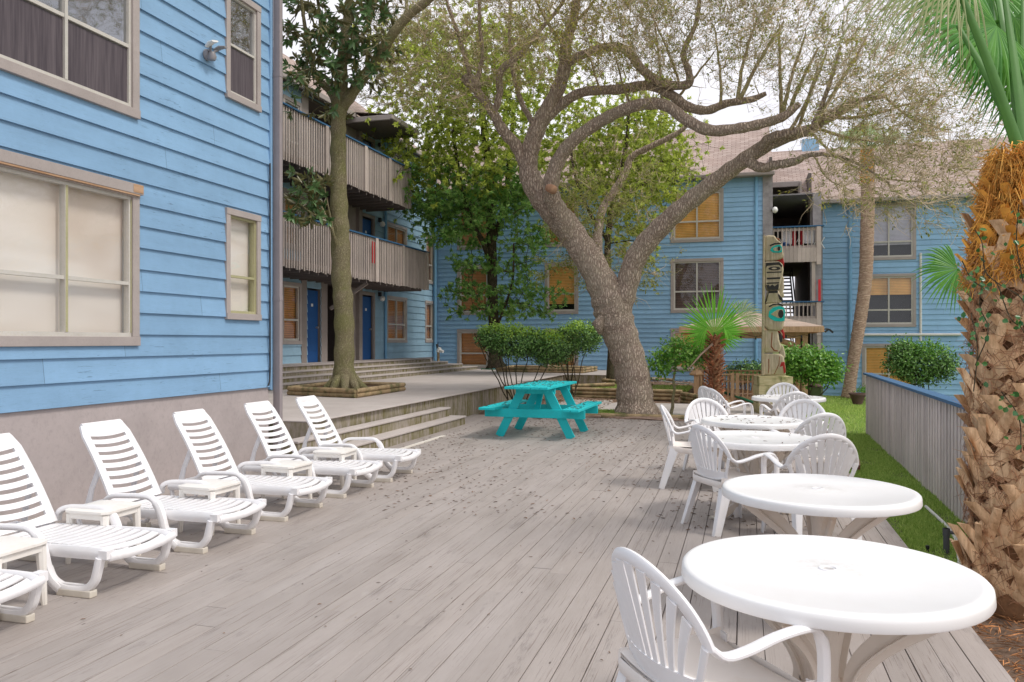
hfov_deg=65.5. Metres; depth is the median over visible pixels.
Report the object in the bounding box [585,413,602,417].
landscape timber
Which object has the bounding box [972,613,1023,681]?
pine straw
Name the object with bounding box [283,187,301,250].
window
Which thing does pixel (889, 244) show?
window
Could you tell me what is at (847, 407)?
grass
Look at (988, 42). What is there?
cabbage palm
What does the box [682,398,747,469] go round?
resin armchair
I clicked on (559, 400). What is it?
leaf litter
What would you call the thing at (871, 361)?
window
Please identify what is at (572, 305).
window
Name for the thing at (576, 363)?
window
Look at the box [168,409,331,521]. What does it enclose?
sun lounger
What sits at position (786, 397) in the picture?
resin armchair
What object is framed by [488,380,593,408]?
leaf litter
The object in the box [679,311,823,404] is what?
gazebo
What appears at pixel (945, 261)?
frond
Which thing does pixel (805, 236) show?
towel
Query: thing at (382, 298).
wall lamp
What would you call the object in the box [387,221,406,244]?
window
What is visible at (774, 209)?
wall lamp
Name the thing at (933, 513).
ground pipe
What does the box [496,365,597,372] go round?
timber planter
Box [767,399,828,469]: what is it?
resin armchair
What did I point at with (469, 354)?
window
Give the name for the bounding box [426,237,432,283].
window
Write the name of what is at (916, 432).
slatted fence
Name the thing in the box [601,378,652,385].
landscape timber
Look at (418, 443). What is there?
loose board
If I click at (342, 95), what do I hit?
magnolia tree
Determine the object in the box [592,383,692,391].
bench
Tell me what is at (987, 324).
climbing vine
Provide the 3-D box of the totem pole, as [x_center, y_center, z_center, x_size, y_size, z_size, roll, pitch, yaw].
[5.786,-0.787,17.639,0.507,3.095,0.349,0,0,15]
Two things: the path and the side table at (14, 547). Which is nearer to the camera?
the side table at (14, 547)
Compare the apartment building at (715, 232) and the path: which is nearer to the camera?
the path
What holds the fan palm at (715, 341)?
on the ground at (1005, 653)
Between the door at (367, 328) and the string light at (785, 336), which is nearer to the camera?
the string light at (785, 336)
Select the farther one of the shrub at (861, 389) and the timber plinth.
the shrub at (861, 389)
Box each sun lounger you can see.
[0,433,176,598]
[0,569,47,623]
[76,419,265,553]
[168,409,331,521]
[241,400,382,498]
[295,395,420,481]
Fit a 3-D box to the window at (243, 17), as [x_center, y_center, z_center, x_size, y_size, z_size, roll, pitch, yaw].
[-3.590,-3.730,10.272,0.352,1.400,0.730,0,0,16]
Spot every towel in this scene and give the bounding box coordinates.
[783,231,791,243]
[792,231,795,245]
[800,231,802,244]
[804,230,813,243]
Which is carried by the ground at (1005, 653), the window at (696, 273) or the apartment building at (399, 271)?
the apartment building at (399, 271)
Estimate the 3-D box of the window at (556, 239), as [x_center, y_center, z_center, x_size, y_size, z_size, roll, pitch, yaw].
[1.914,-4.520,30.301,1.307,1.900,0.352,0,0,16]
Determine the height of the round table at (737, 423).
0.772 m
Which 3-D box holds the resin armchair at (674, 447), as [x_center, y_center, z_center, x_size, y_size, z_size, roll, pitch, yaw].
[1.954,1.159,8.805,0.636,0.900,0.659,0,0,13]
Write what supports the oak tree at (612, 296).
on the ground at (1005, 653)
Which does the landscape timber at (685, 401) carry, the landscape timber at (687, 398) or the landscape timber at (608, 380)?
the landscape timber at (687, 398)
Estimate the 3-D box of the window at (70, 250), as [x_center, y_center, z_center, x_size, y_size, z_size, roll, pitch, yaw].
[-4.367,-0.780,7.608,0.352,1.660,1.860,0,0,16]
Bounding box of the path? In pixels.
[559,400,773,415]
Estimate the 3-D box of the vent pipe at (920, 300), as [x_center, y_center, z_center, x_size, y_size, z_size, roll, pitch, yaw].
[15.311,-1.650,29.846,0.083,3.300,0.083,0,0,39]
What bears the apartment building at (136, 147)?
on the ground at (1005, 653)
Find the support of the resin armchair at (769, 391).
on the deck
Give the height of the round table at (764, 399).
0.772 m
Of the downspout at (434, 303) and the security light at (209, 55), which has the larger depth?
the downspout at (434, 303)
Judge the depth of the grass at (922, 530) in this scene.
8.18 m
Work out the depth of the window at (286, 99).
21.91 m
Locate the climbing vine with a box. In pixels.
[956,204,1023,452]
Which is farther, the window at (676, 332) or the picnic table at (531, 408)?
the window at (676, 332)
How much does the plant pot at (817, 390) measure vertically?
0.738 m
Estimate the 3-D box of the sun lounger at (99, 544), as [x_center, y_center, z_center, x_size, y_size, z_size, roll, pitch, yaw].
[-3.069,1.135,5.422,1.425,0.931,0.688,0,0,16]
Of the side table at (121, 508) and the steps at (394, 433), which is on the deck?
the side table at (121, 508)
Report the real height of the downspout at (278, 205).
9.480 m
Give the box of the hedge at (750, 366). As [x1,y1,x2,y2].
[722,355,760,389]
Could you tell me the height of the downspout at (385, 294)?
7.450 m
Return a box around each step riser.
[268,362,476,390]
[283,409,464,453]
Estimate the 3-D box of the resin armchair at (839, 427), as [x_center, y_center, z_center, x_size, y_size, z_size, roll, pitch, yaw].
[3.059,1.159,8.181,0.659,0.900,0.636,0,0,-11]
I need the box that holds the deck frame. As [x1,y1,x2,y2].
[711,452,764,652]
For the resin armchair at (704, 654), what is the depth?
2.69 m
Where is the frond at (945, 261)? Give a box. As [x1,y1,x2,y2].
[910,244,969,311]
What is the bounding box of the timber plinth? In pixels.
[753,375,792,413]
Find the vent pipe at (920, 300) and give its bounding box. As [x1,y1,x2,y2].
[919,253,921,340]
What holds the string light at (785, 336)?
hanging from the gazebo
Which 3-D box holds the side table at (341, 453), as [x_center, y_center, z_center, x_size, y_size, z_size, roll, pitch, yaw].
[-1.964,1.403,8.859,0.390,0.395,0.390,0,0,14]
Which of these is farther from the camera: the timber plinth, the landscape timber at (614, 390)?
the landscape timber at (614, 390)
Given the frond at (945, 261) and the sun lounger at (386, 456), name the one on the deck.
the sun lounger at (386, 456)
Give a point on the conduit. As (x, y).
(269, 273)
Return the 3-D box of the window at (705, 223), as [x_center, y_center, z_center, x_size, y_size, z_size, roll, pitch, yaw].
[6.716,-4.520,28.900,1.865,1.900,0.352,0,0,16]
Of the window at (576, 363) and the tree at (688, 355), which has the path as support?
the tree at (688, 355)
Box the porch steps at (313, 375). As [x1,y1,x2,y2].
[283,361,477,385]
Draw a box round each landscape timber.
[537,415,683,420]
[560,394,678,400]
[572,382,614,386]
[572,387,681,392]
[572,391,679,396]
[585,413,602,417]
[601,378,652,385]
[602,413,698,419]
[650,377,672,381]
[652,378,688,384]
[680,392,730,402]
[680,396,730,406]
[680,399,724,407]
[702,385,752,403]
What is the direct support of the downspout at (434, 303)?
attached to the apartment building at (715, 232)
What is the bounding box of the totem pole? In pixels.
[761,235,785,375]
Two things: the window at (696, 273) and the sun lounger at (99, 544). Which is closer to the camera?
the sun lounger at (99, 544)
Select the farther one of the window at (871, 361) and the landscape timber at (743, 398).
the window at (871, 361)
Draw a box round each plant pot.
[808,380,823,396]
[848,392,865,404]
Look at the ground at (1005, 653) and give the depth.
4.69 m
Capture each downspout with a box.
[273,0,282,450]
[384,140,386,358]
[433,185,436,360]
[754,177,757,364]
[848,205,851,351]
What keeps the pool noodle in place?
on the apartment building at (399, 271)
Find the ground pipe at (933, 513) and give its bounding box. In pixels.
[924,505,960,564]
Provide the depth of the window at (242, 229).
10.37 m
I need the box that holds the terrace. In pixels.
[268,369,605,422]
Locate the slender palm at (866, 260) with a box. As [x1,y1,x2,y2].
[833,120,909,397]
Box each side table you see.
[0,536,46,605]
[65,500,140,567]
[178,479,240,535]
[260,460,312,498]
[313,447,356,487]
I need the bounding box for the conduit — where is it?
[268,163,270,385]
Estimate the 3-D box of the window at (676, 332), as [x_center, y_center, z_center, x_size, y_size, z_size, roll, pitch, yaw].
[6.716,0.320,28.900,1.865,1.560,0.352,0,0,16]
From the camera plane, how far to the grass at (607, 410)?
17.10 m
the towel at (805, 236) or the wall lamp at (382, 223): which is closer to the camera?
the wall lamp at (382, 223)
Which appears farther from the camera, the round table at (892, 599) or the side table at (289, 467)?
the side table at (289, 467)
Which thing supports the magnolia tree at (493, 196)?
on the terrace
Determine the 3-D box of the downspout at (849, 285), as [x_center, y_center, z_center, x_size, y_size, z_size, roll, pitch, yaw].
[12.960,-1.550,30.532,0.130,7.500,0.080,0,0,16]
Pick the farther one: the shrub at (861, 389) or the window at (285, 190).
the shrub at (861, 389)
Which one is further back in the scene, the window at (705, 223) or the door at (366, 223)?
the window at (705, 223)
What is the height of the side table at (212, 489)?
0.395 m
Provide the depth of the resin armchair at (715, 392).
11.97 m
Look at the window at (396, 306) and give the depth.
28.33 m
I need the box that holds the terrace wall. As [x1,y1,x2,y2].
[268,375,605,450]
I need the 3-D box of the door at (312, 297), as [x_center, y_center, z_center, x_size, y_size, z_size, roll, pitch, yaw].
[-5.737,-0.420,22.837,0.130,2.060,0.670,0,0,16]
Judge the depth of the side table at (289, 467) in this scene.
7.76 m
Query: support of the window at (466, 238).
in the apartment building at (715, 232)
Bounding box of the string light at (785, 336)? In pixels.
[736,335,807,339]
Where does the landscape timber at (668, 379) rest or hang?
on the ground at (1005, 653)
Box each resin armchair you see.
[611,547,830,681]
[659,405,718,491]
[681,424,779,536]
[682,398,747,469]
[698,386,745,429]
[703,388,753,429]
[759,391,812,430]
[761,433,861,539]
[763,382,801,430]
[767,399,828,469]
[768,413,845,473]
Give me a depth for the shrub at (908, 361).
26.18 m
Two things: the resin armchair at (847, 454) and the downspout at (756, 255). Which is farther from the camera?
the downspout at (756, 255)
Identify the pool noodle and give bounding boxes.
[372,241,374,262]
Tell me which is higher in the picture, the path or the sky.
the sky
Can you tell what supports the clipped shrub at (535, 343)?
on the ground at (1005, 653)
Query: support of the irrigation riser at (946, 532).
on the ground at (1005, 653)
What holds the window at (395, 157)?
in the apartment building at (399, 271)
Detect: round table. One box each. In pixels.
[681,534,996,681]
[700,430,817,519]
[701,415,802,473]
[722,473,922,538]
[751,395,825,429]
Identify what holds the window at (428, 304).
in the apartment building at (399, 271)
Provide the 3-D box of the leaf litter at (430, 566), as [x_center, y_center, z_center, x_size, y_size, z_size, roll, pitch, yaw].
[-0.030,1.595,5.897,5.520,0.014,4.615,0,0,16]
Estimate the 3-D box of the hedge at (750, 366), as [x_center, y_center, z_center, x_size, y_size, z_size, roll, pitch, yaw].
[8.154,1.288,27.485,1.845,1.573,1.276,0,0,16]
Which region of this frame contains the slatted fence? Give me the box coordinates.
[863,373,969,522]
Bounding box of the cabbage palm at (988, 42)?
[810,0,1023,622]
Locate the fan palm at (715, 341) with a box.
[679,284,766,406]
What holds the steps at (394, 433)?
on the step riser at (380, 429)
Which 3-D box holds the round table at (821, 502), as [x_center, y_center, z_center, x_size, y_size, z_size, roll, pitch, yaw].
[1.821,1.259,4.740,1.110,0.772,1.110,0,0,-21]
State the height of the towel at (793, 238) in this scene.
0.795 m
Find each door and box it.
[307,290,318,361]
[363,218,370,234]
[363,296,371,359]
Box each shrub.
[471,315,574,403]
[544,314,603,396]
[783,341,852,413]
[854,384,865,399]
[878,333,965,389]
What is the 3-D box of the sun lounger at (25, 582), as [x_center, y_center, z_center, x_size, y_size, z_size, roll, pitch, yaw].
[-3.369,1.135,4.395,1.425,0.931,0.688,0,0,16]
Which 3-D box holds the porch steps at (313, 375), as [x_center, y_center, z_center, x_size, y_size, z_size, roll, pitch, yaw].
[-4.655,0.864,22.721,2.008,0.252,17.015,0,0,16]
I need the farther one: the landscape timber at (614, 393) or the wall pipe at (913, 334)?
the wall pipe at (913, 334)
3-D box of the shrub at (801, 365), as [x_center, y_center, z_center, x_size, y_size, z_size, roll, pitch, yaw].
[7.275,0.888,19.245,1.847,1.777,1.567,0,0,16]
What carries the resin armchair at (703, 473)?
on the deck
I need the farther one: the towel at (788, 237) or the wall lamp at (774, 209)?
the towel at (788, 237)
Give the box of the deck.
[0,414,1013,681]
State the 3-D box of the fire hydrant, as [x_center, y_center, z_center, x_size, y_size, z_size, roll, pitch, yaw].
[-2.721,0.523,30.063,0.348,0.833,0.186,0,0,16]
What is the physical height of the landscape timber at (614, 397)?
0.102 m
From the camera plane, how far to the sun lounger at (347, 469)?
8.53 m
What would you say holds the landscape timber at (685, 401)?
on the ground at (1005, 653)
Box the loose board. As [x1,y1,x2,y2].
[399,435,445,448]
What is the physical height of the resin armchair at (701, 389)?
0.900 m
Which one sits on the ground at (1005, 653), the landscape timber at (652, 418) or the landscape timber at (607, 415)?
the landscape timber at (607, 415)
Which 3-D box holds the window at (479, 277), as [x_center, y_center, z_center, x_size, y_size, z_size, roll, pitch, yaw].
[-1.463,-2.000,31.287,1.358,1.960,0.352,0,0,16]
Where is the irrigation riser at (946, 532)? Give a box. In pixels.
[942,528,953,553]
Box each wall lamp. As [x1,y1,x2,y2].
[378,218,384,226]
[378,292,384,300]
[771,207,777,212]
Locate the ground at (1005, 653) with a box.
[479,344,1023,681]
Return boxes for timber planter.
[287,382,405,397]
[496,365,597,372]
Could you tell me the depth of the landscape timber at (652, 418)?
16.21 m
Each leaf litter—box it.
[82,500,837,681]
[260,417,846,529]
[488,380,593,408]
[542,397,616,409]
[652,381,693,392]
[714,395,810,423]
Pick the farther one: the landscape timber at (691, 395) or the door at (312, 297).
the door at (312, 297)
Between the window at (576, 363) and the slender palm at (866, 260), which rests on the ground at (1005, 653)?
the slender palm at (866, 260)
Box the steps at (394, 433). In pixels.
[283,407,465,453]
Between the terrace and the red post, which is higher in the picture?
the red post
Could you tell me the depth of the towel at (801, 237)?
28.98 m
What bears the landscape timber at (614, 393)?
on the landscape timber at (614, 397)
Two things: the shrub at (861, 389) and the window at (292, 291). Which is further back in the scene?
the shrub at (861, 389)
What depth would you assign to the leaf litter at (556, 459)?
9.99 m
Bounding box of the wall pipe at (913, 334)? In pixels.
[864,333,960,335]
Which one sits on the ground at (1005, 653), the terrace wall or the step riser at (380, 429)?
the terrace wall
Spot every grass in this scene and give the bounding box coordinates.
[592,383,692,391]
[598,408,624,413]
[806,395,870,437]
[846,432,967,562]
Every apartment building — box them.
[0,0,272,522]
[283,54,437,370]
[423,127,774,389]
[769,137,1011,397]
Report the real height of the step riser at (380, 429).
0.355 m
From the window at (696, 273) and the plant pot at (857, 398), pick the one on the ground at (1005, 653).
the plant pot at (857, 398)
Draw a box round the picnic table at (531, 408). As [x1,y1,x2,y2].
[479,381,601,438]
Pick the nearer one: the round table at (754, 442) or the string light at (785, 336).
the round table at (754, 442)
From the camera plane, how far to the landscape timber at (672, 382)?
24.25 m
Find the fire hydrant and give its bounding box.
[436,344,443,360]
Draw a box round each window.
[0,0,140,119]
[0,164,140,346]
[209,0,261,112]
[224,207,261,320]
[283,94,301,157]
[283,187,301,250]
[283,281,301,343]
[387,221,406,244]
[387,295,407,342]
[389,150,404,164]
[418,300,432,342]
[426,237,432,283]
[457,203,486,249]
[457,265,487,314]
[457,329,488,368]
[545,196,578,246]
[545,262,578,313]
[546,329,578,365]
[671,188,723,242]
[671,258,723,312]
[671,328,723,370]
[862,344,915,387]
[866,273,915,326]
[873,201,915,259]
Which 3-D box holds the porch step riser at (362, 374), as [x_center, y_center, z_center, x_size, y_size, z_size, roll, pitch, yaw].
[-4.667,0.923,22.717,1.990,0.311,17.000,0,0,16]
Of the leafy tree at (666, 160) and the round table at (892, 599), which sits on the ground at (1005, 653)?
the leafy tree at (666, 160)
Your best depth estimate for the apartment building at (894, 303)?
30.38 m
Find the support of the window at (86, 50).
in the apartment building at (136, 147)
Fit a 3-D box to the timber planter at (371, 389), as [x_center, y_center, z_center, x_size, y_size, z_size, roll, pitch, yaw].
[-3.492,0.990,16.500,1.938,0.182,2.567,0,0,16]
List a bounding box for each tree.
[283,0,433,388]
[326,0,1011,413]
[352,0,630,368]
[524,63,724,382]
[645,329,711,414]
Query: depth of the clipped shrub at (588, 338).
20.78 m
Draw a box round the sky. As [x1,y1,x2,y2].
[283,0,1013,341]
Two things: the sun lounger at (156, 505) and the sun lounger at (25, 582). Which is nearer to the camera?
the sun lounger at (25, 582)
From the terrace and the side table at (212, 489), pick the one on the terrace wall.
the terrace
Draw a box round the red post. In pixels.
[818,279,820,300]
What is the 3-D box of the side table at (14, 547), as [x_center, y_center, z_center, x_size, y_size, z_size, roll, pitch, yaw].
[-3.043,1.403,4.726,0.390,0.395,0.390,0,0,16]
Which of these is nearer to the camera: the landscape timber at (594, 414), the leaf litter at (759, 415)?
the leaf litter at (759, 415)
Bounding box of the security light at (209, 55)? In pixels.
[203,40,226,60]
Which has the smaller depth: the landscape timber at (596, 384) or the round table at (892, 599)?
the round table at (892, 599)
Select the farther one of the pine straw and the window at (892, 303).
the window at (892, 303)
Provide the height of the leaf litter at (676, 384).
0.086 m
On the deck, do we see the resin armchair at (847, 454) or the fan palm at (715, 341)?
the resin armchair at (847, 454)

